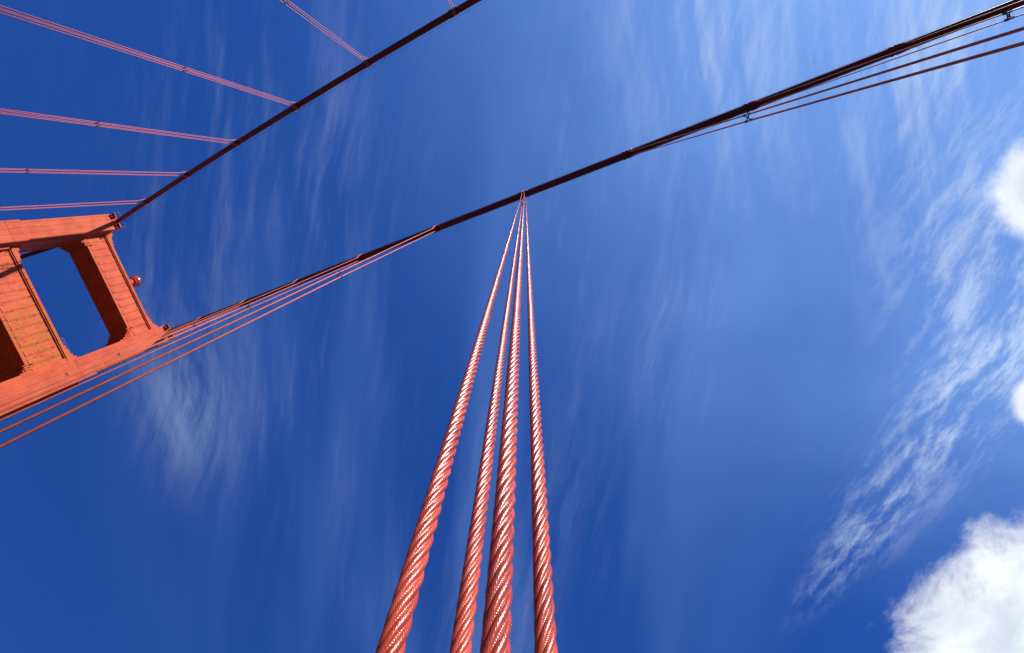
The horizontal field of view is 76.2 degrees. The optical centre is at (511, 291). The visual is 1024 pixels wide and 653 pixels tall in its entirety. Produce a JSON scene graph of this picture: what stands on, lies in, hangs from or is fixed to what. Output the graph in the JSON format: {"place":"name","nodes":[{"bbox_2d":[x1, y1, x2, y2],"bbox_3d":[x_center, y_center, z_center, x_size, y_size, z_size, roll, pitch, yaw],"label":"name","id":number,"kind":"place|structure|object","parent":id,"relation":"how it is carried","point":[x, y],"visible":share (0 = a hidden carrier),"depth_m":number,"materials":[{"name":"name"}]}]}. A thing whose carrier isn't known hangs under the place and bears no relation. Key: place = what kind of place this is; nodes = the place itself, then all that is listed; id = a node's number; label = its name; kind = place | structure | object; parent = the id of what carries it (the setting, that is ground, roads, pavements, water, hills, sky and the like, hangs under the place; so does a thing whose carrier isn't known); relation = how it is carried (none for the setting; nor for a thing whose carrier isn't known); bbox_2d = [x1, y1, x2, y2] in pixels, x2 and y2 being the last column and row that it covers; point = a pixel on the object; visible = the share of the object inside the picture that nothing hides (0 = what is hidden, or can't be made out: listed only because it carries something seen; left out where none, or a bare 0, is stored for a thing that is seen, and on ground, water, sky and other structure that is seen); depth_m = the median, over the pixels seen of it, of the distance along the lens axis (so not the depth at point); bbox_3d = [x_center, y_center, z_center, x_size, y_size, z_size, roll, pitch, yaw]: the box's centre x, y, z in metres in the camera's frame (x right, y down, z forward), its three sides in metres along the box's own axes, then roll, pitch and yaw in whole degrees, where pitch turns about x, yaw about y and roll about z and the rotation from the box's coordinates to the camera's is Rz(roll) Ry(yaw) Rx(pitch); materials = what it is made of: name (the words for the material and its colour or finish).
{"place":"outdoors","nodes":[
{"label":"outdoors","id":0,"kind":"place"},
{"bbox_2d":[0,0,1023,652],"label":"sky","id":1,"kind":"structure","parent":0,"point":[780,357],"materials":[{"name":"blue"}]},
{"bbox_3d":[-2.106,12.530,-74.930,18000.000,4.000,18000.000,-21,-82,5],"label":"water","id":2,"kind":"structure","parent":0,"visible":0},
{"bbox_2d":[0,212,177,418],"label":"suspension tower","id":3,"kind":"structure","parent":2,"relation":"on","point":[34,350],"depth_m":122.74,"materials":[{"name":"metal"}]},
{"bbox_2d":[129,275,140,286],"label":"beacon dome","id":4,"kind":"structure","parent":3,"relation":"on","point":[135,280],"depth_m":150.22,"materials":[{"name":"paint"}]},
{"bbox_2d":[20,0,484,258],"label":"cable","id":5,"kind":"object","parent":3,"relation":"attached to","point":[441,19],"visible":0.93,"depth_m":108.05,"materials":[{"name":"paint"}]},
{"bbox_2d":[0,199,148,210],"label":"suspender rope set","id":6,"kind":"object","parent":5,"relation":"hanging from","point":[71,204],"visible":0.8,"depth_m":116.36,"materials":[{"name":"metal"}]},
{"bbox_2d":[0,168,188,176],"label":"suspender rope set","id":7,"kind":"object","parent":5,"relation":"hanging from","point":[26,171],"visible":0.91,"depth_m":97.49,"materials":[{"name":"metal"}]},
{"bbox_2d":[0,108,235,145],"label":"suspender rope set","id":8,"kind":"object","parent":5,"relation":"hanging from","point":[97,123],"visible":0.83,"depth_m":80.84,"materials":[{"name":"metal"}]},
{"bbox_2d":[0,5,298,108],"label":"suspender rope set","id":9,"kind":"object","parent":5,"relation":"hanging from","point":[129,51],"visible":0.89,"depth_m":62.76,"materials":[{"name":"metal"}]},
{"bbox_2d":[280,0,370,65],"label":"suspender rope set","id":10,"kind":"object","parent":5,"relation":"hanging from","point":[322,28],"visible":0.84,"depth_m":77.51,"materials":[{"name":"metal"}]},
{"bbox_2d":[167,0,1023,333],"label":"cable","id":11,"kind":"object","parent":3,"relation":"attached to","point":[713,120],"visible":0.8,"depth_m":86.57,"materials":[{"name":"paint"}]},
{"bbox_2d":[0,317,199,403],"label":"suspender rope set","id":12,"kind":"object","parent":11,"relation":"hanging from","point":[89,366],"visible":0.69,"depth_m":105.19,"materials":[{"name":"metal"}]},
{"bbox_2d":[0,299,247,406],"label":"suspender rope set","id":13,"kind":"object","parent":11,"relation":"hanging from","point":[121,352],"visible":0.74,"depth_m":92.33,"materials":[{"name":"metal"}]},
{"bbox_2d":[0,279,299,411],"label":"suspender rope set","id":14,"kind":"object","parent":11,"relation":"hanging from","point":[120,355],"visible":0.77,"depth_m":68.01,"materials":[{"name":"metal"}]},
{"bbox_2d":[0,255,362,420],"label":"suspender rope set","id":15,"kind":"object","parent":11,"relation":"hanging from","point":[150,352],"visible":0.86,"depth_m":48.69,"materials":[{"name":"metal"}]},
{"bbox_2d":[0,225,438,447],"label":"suspender rope set","id":16,"kind":"object","parent":11,"relation":"hanging from","point":[85,403],"visible":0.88,"depth_m":25.80,"materials":[{"name":"metal"}]},
{"bbox_2d":[375,192,521,652],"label":"suspender rope","id":17,"kind":"object","parent":11,"relation":"hanging from","point":[396,628],"visible":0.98,"depth_m":2.30,"materials":[{"name":"paint"}]},
{"bbox_2d":[449,197,523,652],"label":"suspender rope","id":18,"kind":"object","parent":11,"relation":"hanging from","point":[463,631],"visible":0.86,"depth_m":2.98,"materials":[{"name":"paint"}]},
{"bbox_2d":[480,191,523,652],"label":"suspender rope","id":19,"kind":"object","parent":11,"relation":"hanging from","point":[496,623],"visible":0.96,"depth_m":2.08,"materials":[{"name":"paint"}]},
{"bbox_2d":[525,196,557,652],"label":"suspender rope","id":20,"kind":"object","parent":11,"relation":"hanging from","point":[544,622],"visible":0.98,"depth_m":2.77,"materials":[{"name":"paint"}]},
{"bbox_2d":[627,27,1023,156],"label":"suspender rope set","id":21,"kind":"object","parent":11,"relation":"hanging from","point":[939,66],"visible":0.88,"depth_m":24.38,"materials":[{"name":"metal"}]},
{"bbox_2d":[750,6,1023,110],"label":"suspender rope set","id":22,"kind":"object","parent":11,"relation":"hanging from","point":[1009,17],"visible":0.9,"depth_m":46.09,"materials":[{"name":"metal"}]},
{"bbox_2d":[897,0,1023,53],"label":"suspender rope set","id":23,"kind":"object","parent":11,"relation":"hanging from","point":[955,25],"visible":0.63,"depth_m":64.15,"materials":[{"name":"metal"}]}
]}

